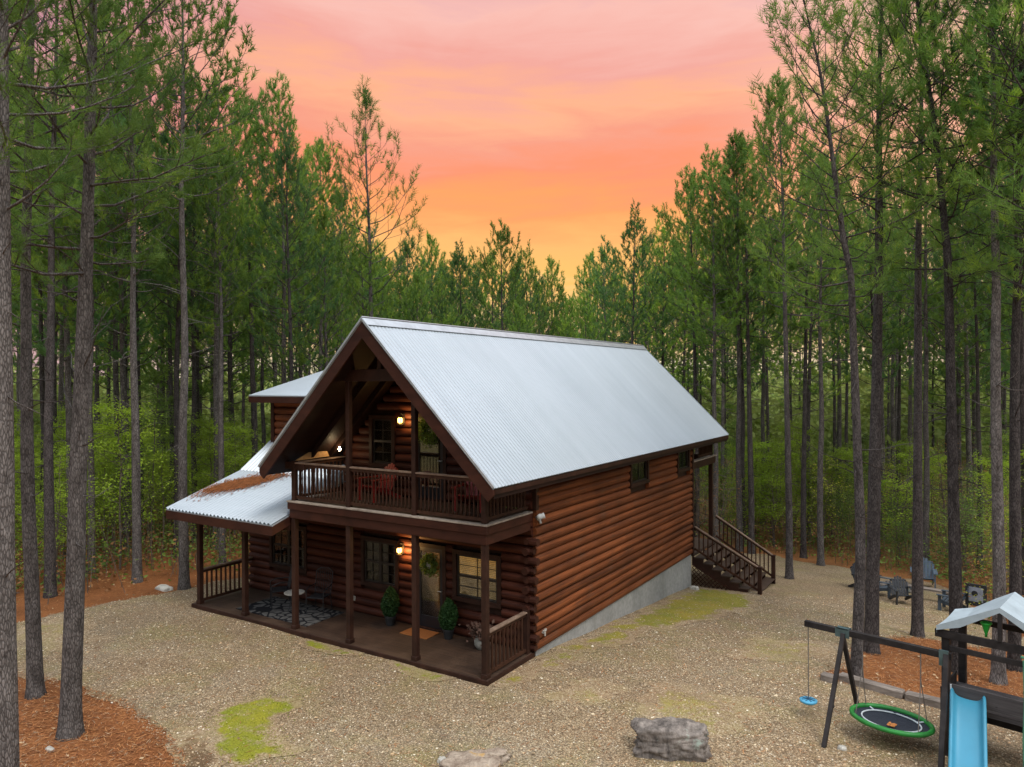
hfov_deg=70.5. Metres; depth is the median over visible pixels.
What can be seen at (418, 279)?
pine tree
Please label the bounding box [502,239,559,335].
pine tree
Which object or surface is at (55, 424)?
young tree
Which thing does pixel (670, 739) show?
boulder
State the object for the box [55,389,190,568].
young tree
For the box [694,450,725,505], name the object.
young tree
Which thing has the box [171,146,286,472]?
pine tree
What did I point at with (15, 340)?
pine tree
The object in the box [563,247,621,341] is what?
pine tree
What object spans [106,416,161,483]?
young tree
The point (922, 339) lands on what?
pine tree
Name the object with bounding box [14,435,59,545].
young tree
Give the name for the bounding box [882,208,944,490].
pine tree
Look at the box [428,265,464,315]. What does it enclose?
pine tree
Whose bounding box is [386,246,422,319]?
pine tree
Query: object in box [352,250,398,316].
pine tree
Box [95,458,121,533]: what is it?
young tree
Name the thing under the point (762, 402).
pine tree
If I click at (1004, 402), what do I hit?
pine tree
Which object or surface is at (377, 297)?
pine tree
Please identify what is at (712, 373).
pine tree
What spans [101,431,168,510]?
young tree
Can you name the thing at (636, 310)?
pine tree
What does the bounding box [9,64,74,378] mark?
pine tree
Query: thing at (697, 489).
young tree
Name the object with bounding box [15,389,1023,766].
ground
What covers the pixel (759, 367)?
pine tree
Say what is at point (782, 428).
young tree
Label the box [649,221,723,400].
pine tree
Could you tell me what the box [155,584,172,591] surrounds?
rock
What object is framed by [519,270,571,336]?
pine tree
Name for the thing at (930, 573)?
lawn chair
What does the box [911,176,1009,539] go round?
pine tree
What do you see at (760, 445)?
young tree
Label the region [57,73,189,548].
pine tree
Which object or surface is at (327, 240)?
pine tree
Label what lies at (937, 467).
young tree
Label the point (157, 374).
young tree
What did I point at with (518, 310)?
pine tree
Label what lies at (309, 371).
pine tree
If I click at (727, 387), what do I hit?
pine tree
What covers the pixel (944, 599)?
lawn chair
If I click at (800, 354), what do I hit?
pine tree
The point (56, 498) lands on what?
young tree
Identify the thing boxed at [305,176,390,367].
pine tree
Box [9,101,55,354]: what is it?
pine tree
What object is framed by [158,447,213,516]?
young tree
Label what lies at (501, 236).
pine tree
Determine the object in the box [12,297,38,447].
pine tree
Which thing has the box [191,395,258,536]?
young tree
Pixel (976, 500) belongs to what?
young tree
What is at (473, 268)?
pine tree
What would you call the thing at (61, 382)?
pine tree
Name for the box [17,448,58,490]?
young tree
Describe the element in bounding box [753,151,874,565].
pine tree
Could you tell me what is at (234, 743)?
moss
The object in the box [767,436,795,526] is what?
young tree
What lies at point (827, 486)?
young tree
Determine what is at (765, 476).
young tree
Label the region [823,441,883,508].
young tree
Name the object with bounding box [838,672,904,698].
landscape timber
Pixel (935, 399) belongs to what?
pine tree
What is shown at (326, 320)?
pine tree
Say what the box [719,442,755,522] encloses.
young tree
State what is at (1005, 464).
young tree
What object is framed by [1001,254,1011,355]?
pine tree
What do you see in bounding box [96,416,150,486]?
young tree
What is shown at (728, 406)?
pine tree
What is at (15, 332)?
pine tree
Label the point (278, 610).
rug
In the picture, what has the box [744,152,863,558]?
pine tree
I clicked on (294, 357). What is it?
pine tree
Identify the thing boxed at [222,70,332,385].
pine tree
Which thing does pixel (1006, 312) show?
pine tree
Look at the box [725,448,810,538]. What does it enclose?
young tree
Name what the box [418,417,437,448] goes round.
wreath
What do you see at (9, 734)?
pine tree
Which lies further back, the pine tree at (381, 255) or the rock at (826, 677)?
the pine tree at (381, 255)
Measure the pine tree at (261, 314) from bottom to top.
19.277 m
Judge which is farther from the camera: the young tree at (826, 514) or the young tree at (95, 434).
the young tree at (826, 514)
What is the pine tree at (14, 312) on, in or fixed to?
on the ground at (99, 595)
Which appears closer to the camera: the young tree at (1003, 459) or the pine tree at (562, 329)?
the young tree at (1003, 459)
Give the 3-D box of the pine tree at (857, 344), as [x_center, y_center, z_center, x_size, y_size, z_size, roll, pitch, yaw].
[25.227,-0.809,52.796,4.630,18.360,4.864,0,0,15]
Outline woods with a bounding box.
[13,359,1009,479]
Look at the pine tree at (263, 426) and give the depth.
38.64 m
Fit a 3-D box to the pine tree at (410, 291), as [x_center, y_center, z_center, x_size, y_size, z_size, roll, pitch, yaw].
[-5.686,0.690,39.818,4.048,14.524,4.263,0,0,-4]
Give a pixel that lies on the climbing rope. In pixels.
(1022, 657)
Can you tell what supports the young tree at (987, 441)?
on the ground at (99, 595)
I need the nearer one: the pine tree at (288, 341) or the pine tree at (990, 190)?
the pine tree at (990, 190)
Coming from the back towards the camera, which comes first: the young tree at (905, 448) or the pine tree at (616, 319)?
the pine tree at (616, 319)
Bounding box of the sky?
[8,0,1018,385]
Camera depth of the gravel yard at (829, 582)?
14.98 m
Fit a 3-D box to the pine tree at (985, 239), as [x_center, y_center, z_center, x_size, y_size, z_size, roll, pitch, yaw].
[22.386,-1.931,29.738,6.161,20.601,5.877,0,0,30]
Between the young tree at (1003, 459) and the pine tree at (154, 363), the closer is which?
the young tree at (1003, 459)
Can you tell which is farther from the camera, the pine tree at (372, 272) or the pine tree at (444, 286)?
the pine tree at (444, 286)
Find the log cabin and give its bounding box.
[166,316,775,685]
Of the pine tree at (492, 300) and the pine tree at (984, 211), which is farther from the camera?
the pine tree at (492, 300)
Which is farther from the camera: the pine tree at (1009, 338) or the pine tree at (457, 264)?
the pine tree at (457, 264)
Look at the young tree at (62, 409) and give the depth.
38.72 m
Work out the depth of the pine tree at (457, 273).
55.87 m
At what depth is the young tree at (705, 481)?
42.21 m
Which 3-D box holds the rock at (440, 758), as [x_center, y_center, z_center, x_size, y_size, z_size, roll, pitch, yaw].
[-1.146,6.279,12.028,0.188,0.139,0.161,0,0,32]
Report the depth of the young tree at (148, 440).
33.37 m
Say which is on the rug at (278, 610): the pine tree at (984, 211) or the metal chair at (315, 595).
the metal chair at (315, 595)
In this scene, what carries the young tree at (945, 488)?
on the ground at (99, 595)
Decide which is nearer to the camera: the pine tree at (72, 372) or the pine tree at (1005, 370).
the pine tree at (1005, 370)
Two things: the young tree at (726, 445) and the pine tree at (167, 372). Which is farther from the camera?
the pine tree at (167, 372)
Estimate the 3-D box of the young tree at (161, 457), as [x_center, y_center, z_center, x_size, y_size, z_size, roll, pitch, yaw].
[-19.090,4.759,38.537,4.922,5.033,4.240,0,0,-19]
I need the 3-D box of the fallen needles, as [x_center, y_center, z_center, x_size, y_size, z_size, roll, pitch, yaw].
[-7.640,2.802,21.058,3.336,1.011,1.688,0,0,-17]
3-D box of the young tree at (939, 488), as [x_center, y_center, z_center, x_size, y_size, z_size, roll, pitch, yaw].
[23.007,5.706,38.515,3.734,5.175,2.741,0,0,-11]
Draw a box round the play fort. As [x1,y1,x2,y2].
[935,592,1023,766]
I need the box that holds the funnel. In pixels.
[980,621,991,636]
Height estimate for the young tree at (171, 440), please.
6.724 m
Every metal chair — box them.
[270,565,291,607]
[305,567,332,614]
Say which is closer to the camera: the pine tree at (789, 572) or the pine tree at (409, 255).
the pine tree at (789, 572)
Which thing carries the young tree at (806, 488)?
on the ground at (99, 595)
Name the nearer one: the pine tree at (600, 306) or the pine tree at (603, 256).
the pine tree at (603, 256)
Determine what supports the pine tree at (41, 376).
on the ground at (99, 595)
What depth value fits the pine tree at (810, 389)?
38.05 m
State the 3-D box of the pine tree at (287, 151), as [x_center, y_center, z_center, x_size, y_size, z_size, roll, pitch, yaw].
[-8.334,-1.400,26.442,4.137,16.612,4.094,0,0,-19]
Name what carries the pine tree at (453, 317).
on the ground at (99, 595)
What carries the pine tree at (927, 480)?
on the ground at (99, 595)
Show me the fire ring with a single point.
(887, 581)
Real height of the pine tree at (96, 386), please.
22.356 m
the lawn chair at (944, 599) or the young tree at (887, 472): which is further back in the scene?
the young tree at (887, 472)
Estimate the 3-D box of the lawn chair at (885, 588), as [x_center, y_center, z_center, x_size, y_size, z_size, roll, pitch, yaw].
[13.091,7.058,25.683,0.780,0.891,0.920,0,0,-43]
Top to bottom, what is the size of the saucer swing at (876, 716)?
1.360 m
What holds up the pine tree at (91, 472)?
on the ground at (99, 595)
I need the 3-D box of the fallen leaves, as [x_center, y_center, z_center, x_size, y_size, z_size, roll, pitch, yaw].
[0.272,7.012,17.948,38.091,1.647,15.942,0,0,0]
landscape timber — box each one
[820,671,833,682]
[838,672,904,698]
[904,690,939,708]
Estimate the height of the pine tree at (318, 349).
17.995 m
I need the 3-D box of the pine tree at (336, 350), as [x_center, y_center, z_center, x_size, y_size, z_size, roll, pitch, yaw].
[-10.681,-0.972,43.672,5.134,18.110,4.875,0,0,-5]
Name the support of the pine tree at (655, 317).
on the ground at (99, 595)
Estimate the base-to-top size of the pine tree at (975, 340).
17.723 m
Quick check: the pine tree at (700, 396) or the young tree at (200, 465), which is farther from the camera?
the pine tree at (700, 396)
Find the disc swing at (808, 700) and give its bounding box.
[799,627,817,704]
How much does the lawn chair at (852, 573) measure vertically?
0.892 m
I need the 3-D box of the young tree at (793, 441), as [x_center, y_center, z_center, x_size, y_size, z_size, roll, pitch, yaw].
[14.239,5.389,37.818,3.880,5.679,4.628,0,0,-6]
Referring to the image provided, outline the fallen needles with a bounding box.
[186,472,290,501]
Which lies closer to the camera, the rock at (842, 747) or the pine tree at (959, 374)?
the rock at (842, 747)
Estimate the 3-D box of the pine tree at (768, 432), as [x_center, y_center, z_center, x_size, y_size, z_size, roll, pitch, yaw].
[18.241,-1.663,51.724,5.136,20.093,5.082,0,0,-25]
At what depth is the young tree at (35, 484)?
31.98 m
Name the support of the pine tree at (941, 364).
on the ground at (99, 595)
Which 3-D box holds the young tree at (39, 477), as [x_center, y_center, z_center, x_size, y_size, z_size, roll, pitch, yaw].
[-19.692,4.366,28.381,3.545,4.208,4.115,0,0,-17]
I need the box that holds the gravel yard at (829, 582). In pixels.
[16,551,1023,766]
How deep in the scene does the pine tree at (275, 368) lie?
44.16 m
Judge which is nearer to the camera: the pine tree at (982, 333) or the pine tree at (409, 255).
the pine tree at (982, 333)
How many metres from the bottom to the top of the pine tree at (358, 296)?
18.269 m
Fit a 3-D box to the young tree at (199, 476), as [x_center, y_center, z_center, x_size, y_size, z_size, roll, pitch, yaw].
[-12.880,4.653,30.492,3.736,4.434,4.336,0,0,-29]
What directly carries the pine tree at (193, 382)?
on the ground at (99, 595)
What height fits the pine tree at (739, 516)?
20.458 m
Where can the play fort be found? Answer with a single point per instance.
(972, 711)
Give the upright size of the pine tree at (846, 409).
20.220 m
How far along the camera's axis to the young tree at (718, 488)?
40.55 m
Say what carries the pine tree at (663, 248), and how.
on the ground at (99, 595)
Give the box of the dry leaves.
[887,722,896,726]
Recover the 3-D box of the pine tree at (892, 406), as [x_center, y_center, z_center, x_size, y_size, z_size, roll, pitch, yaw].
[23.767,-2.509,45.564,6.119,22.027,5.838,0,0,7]
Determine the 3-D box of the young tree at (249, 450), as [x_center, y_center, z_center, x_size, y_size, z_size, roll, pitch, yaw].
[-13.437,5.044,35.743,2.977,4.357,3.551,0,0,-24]
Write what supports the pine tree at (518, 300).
on the ground at (99, 595)
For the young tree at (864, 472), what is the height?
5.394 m
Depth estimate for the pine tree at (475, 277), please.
52.70 m
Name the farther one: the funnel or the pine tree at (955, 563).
the pine tree at (955, 563)
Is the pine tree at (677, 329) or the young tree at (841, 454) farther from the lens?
the pine tree at (677, 329)
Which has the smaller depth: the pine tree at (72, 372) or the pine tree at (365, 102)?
the pine tree at (365, 102)
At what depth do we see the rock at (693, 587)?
25.21 m
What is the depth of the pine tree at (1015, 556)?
17.06 m
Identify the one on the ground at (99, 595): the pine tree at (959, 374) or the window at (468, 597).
the pine tree at (959, 374)
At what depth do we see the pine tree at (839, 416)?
41.83 m
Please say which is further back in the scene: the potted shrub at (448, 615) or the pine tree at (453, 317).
the pine tree at (453, 317)
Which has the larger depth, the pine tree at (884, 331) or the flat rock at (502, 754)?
the pine tree at (884, 331)
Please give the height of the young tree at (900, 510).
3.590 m
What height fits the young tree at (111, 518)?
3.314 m
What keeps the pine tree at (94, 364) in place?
on the ground at (99, 595)
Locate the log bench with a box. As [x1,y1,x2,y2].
[908,584,948,601]
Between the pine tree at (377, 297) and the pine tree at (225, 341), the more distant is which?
the pine tree at (225, 341)
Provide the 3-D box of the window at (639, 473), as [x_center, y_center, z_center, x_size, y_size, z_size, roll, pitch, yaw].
[3.752,2.614,21.814,0.275,1.300,1.440,0,0,32]
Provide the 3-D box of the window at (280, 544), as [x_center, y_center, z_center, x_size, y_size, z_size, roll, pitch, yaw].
[-6.428,4.724,21.037,1.580,1.740,0.275,0,0,32]
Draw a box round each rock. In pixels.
[45,746,54,752]
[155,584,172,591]
[437,756,445,762]
[439,749,503,766]
[477,747,511,761]
[690,585,698,589]
[837,745,846,750]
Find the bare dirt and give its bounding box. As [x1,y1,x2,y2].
[167,724,227,766]
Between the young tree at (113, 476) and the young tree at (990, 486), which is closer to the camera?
the young tree at (113, 476)
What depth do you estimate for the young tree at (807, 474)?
36.13 m
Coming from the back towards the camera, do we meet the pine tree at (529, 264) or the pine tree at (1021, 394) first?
the pine tree at (529, 264)
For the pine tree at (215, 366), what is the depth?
28.91 m
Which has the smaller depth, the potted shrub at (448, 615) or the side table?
the potted shrub at (448, 615)
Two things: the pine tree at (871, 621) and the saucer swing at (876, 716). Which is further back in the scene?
the pine tree at (871, 621)
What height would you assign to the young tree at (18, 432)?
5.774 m
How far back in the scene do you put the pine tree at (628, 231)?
39.78 m
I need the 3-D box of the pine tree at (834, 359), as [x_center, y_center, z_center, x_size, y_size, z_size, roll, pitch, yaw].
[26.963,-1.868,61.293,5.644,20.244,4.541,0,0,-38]
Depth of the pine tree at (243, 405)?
57.71 m
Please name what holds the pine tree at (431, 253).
on the ground at (99, 595)
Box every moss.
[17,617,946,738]
[205,638,454,766]
[489,588,762,687]
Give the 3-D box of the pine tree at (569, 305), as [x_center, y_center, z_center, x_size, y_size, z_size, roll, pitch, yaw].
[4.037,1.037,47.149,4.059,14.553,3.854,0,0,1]
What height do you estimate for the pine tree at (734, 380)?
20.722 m
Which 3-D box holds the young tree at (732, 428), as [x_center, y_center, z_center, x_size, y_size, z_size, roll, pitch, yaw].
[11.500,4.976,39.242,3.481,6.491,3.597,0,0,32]
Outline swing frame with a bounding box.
[804,620,952,766]
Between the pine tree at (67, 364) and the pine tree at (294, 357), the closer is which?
the pine tree at (67, 364)
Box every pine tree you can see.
[0,0,210,766]
[8,0,133,699]
[8,0,156,598]
[8,0,238,741]
[9,49,81,406]
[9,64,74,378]
[9,88,43,407]
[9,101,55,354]
[11,37,129,561]
[11,107,112,539]
[11,173,41,391]
[11,275,19,329]
[12,125,111,452]
[12,241,75,405]
[12,283,43,404]
[12,292,58,428]
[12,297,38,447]
[12,314,38,438]
[13,90,108,392]
[14,105,159,573]
[16,125,111,523]
[34,0,214,582]
[43,170,129,487]
[47,125,198,451]
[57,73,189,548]
[57,254,75,421]
[57,277,119,406]
[57,302,73,398]
[58,210,150,495]
[63,0,270,589]
[70,285,108,449]
[70,294,119,414]
[73,106,197,535]
[73,113,156,527]
[103,261,150,431]
[107,39,253,557]
[107,116,229,526]
[123,116,243,541]
[126,230,207,510]
[127,244,208,436]
[127,314,173,449]
[128,285,180,469]
[136,72,282,549]
[136,236,200,494]
[140,125,264,482]
[152,137,288,563]
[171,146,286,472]
[188,227,213,468]
[189,265,247,456]
[195,88,307,456]
[197,266,254,474]
[198,189,270,417]
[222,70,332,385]
[224,121,339,425]
[224,174,305,447]
[224,241,279,463]
[224,330,280,440]
[233,203,309,417]
[233,286,280,448]
[237,164,351,386]
[237,201,317,386]
[260,136,389,375]
[264,217,343,379]
[265,266,313,379]
[273,204,368,385]
[293,310,339,372]
[294,247,343,374]
[296,221,375,376]
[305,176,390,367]
[305,232,356,354]
[316,74,427,316]
[335,233,398,342]
[335,236,389,347]
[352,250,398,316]
[357,260,406,319]
[359,250,405,317]
[364,236,392,293]
[381,228,451,323]
[385,267,436,323]
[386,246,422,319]
[386,264,437,321]
[400,229,464,324]
[401,251,440,321]
[413,259,469,323]
[426,249,482,327]
[427,240,489,328]
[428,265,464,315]
[442,306,461,325]
[449,254,500,325]
[459,247,522,331]
[459,263,505,330]
[463,218,550,332]
[489,267,540,333]
[492,252,549,332]
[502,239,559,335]
[505,302,533,333]
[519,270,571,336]
[525,295,550,333]
[529,255,578,335]
[533,283,584,335]
[555,291,587,337]
[555,311,573,337]
[561,284,616,340]
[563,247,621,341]
[573,234,645,341]
[579,265,624,342]
[586,197,675,359]
[587,247,642,343]
[593,272,637,342]
[614,269,654,350]
[618,227,680,361]
[620,211,704,387]
[633,265,683,365]
[644,162,743,536]
[644,256,697,377]
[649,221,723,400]
[650,250,692,363]
[657,127,800,551]
[664,288,705,391]
[666,143,778,543]
[670,238,720,478]
[671,268,718,480]
[680,210,765,526]
[688,201,782,543]
[688,262,767,499]
[690,135,810,553]
[698,268,734,419]
[707,230,768,420]
[712,256,764,430]
[712,335,735,468]
[715,69,864,579]
[716,211,804,523]
[734,232,798,491]
[740,0,963,677]
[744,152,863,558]
[744,211,831,498]
[749,286,799,452]
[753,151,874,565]
[760,265,814,438]
[762,210,864,537]
[784,0,1002,654]
[788,277,817,456]
[796,185,888,523]
[799,257,844,442]
[800,255,858,481]
[812,0,1016,637]
[812,231,884,494]
[823,164,935,556]
[825,256,889,415]
[828,0,1023,674]
[836,301,866,440]
[838,197,934,539]
[841,170,939,510]
[853,0,1023,685]
[857,216,934,521]
[859,249,922,482]
[860,307,912,478]
[867,281,907,481]
[869,122,1002,566]
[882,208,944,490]
[884,238,944,388]
[890,307,930,467]
[901,177,1011,525]
[905,243,989,481]
[907,280,944,469]
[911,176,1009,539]
[913,0,1023,672]
[922,170,1023,568]
[923,263,1004,454]
[928,210,1009,493]
[939,0,1023,441]
[945,41,1023,594]
[948,58,1023,393]
[952,137,1023,316]
[954,228,1011,500]
[959,94,1023,367]
[960,152,1023,458]
[963,262,1023,434]
[967,279,1007,486]
[974,171,1023,298]
[980,310,1009,451]
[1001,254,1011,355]
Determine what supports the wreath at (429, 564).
attached to the log cabin
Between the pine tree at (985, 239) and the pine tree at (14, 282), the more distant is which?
the pine tree at (985, 239)
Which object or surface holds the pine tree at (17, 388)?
on the ground at (99, 595)
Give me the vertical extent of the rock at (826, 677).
0.200 m
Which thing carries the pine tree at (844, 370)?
on the ground at (99, 595)
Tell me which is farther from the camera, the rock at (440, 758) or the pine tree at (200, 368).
the pine tree at (200, 368)
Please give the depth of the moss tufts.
13.06 m
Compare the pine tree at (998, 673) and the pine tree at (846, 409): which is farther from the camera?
the pine tree at (846, 409)
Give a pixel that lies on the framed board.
(976, 589)
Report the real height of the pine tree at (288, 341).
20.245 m
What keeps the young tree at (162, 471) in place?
on the ground at (99, 595)
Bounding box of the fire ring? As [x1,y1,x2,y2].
[880,580,910,592]
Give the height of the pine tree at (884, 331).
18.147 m
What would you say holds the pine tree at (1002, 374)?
on the ground at (99, 595)
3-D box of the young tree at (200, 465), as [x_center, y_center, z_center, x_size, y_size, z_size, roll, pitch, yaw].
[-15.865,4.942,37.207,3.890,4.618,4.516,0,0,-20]
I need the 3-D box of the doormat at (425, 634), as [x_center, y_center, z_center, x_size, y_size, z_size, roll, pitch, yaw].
[-2.283,6.153,17.858,0.840,0.016,0.520,0,0,32]
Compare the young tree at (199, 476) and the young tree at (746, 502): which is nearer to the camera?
the young tree at (199, 476)
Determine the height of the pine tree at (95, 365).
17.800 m
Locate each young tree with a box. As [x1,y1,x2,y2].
[14,409,39,493]
[14,411,19,482]
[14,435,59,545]
[14,445,37,503]
[15,423,158,531]
[15,443,61,525]
[15,445,129,582]
[15,456,21,556]
[15,458,65,557]
[17,423,118,518]
[17,425,100,519]
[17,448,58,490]
[17,457,59,515]
[33,416,39,461]
[34,401,95,459]
[34,411,113,513]
[35,463,121,557]
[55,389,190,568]
[56,431,151,553]
[87,430,130,512]
[93,419,130,500]
[94,363,189,548]
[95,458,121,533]
[95,464,148,540]
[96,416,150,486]
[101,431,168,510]
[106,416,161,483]
[107,451,187,524]
[112,433,173,500]
[113,429,189,516]
[115,447,196,556]
[143,447,169,507]
[146,425,206,494]
[153,390,212,492]
[155,442,236,539]
[158,412,250,546]
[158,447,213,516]
[165,437,228,497]
[187,414,251,488]
[187,418,268,550]
[187,427,228,473]
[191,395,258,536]
[227,442,259,473]
[236,440,258,468]
[694,449,727,537]
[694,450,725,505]
[694,456,725,513]
[695,458,749,541]
[700,462,735,523]
[701,417,753,531]
[703,446,798,543]
[707,466,781,535]
[718,438,781,534]
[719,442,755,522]
[719,444,834,544]
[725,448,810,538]
[732,447,833,547]
[753,435,815,522]
[754,422,824,496]
[757,418,853,543]
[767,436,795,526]
[777,456,849,535]
[778,445,814,533]
[785,477,850,536]
[792,448,854,542]
[793,469,830,520]
[812,437,842,503]
[816,447,868,531]
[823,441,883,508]
[828,429,882,522]
[829,451,882,534]
[833,444,970,558]
[842,434,890,523]
[866,435,966,547]
[880,487,945,551]
[883,448,904,505]
[883,487,910,530]
[891,453,972,542]
[906,487,1005,579]
[912,446,965,535]
[923,438,989,548]
[930,462,989,523]
[933,408,1008,554]
[935,434,985,522]
[959,444,1023,564]
[959,450,1008,545]
[959,473,989,535]
[963,433,1004,521]
[964,515,1023,642]
[973,453,1006,515]
[983,491,1008,542]
[988,433,1008,498]
[988,513,1008,575]
[990,438,1008,495]
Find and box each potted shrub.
[380,586,399,625]
[438,598,458,639]
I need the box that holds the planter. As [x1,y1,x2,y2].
[458,619,494,649]
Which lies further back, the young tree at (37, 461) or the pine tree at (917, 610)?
the young tree at (37, 461)
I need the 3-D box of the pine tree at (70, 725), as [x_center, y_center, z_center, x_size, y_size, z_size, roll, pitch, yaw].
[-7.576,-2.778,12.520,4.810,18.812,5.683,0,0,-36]
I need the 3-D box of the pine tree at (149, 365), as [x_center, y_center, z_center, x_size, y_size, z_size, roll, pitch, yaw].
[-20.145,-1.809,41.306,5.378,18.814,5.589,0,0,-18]
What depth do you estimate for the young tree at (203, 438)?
29.38 m
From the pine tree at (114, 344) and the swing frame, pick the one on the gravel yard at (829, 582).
the swing frame
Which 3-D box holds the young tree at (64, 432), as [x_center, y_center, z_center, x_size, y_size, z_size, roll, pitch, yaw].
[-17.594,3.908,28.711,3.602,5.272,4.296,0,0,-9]
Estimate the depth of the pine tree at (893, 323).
33.67 m
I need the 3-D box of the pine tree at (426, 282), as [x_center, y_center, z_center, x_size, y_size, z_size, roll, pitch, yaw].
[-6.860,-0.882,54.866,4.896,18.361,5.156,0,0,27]
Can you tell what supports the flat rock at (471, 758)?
on the gravel yard at (829, 582)
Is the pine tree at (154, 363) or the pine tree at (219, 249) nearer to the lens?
the pine tree at (219, 249)
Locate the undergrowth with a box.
[15,465,1023,628]
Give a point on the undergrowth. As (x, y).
(154, 540)
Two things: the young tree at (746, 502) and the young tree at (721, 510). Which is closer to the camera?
the young tree at (721, 510)
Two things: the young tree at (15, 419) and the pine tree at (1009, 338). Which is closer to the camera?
the pine tree at (1009, 338)
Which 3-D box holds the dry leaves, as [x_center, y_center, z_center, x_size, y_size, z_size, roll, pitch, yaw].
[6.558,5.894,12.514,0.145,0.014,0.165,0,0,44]
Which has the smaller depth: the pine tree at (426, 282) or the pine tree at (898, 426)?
the pine tree at (898, 426)
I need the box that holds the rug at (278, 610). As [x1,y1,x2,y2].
[236,596,343,626]
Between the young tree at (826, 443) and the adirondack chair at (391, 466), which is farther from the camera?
the young tree at (826, 443)
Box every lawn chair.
[848,563,881,586]
[879,576,897,597]
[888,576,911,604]
[910,557,937,587]
[936,587,968,610]
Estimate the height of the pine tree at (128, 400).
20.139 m
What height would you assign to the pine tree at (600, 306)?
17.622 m
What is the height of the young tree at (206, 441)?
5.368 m
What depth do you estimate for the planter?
16.73 m
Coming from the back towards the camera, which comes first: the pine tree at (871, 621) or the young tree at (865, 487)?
the young tree at (865, 487)
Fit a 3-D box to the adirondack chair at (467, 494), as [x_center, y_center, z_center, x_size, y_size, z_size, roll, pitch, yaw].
[-0.876,2.481,16.869,0.780,0.891,0.920,0,0,18]
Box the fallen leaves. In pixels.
[16,560,1013,766]
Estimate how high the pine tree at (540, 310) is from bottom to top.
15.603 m
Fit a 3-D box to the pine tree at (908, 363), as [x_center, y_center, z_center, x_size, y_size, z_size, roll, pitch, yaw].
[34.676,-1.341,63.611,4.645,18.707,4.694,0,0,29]
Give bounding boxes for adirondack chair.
[356,463,400,502]
[451,481,492,512]
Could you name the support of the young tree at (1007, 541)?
on the ground at (99, 595)
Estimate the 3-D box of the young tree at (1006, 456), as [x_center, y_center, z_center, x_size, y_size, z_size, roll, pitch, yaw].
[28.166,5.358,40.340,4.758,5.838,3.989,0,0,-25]
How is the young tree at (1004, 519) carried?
on the ground at (99, 595)
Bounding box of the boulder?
[630,716,712,762]
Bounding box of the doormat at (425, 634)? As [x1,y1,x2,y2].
[400,627,438,639]
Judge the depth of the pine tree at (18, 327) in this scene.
36.79 m
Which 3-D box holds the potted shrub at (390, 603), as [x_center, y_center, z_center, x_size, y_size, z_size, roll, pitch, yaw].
[-3.110,5.667,18.495,0.506,0.991,0.516,0,0,32]
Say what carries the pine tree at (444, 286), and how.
on the ground at (99, 595)
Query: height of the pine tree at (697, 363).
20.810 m
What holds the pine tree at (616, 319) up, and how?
on the ground at (99, 595)
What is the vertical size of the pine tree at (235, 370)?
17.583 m
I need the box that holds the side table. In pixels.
[284,589,304,611]
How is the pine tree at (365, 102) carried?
on the ground at (99, 595)
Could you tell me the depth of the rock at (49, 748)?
12.43 m
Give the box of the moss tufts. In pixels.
[193,650,425,766]
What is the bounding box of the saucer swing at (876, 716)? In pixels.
[849,640,935,737]
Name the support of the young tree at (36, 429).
on the ground at (99, 595)
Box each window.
[269,522,308,575]
[360,531,400,594]
[369,408,397,468]
[452,545,502,615]
[628,460,649,493]
[676,450,690,477]
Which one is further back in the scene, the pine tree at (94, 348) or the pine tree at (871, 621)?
the pine tree at (94, 348)
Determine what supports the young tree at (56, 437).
on the ground at (99, 595)
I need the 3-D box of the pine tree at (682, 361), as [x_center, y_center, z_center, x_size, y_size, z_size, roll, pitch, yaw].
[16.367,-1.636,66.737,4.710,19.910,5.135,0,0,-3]
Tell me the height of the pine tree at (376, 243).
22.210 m
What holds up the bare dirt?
on the gravel yard at (829, 582)
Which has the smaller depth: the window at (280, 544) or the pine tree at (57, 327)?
the window at (280, 544)
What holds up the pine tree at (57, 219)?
on the ground at (99, 595)
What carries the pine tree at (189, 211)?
on the ground at (99, 595)
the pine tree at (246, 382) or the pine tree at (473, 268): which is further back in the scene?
the pine tree at (473, 268)
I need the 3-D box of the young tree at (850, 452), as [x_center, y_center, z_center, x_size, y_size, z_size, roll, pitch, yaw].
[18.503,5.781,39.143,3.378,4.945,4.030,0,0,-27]
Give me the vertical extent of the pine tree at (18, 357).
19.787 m
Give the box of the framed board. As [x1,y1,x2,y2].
[965,582,986,607]
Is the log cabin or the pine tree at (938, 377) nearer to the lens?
the log cabin
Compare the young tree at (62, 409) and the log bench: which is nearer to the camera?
the log bench
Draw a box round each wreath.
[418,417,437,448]
[419,553,439,577]
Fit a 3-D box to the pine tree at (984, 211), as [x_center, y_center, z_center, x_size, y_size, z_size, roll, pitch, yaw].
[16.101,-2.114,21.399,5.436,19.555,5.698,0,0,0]
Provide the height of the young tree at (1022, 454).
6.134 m
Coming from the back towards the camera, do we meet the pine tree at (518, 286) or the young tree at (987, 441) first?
the pine tree at (518, 286)
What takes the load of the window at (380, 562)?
in the log cabin
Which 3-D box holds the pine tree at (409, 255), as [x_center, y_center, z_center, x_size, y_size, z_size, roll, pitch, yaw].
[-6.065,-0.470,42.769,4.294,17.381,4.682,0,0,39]
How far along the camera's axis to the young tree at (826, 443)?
40.81 m
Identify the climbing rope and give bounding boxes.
[1021,656,1023,766]
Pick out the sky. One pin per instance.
(544, 118)

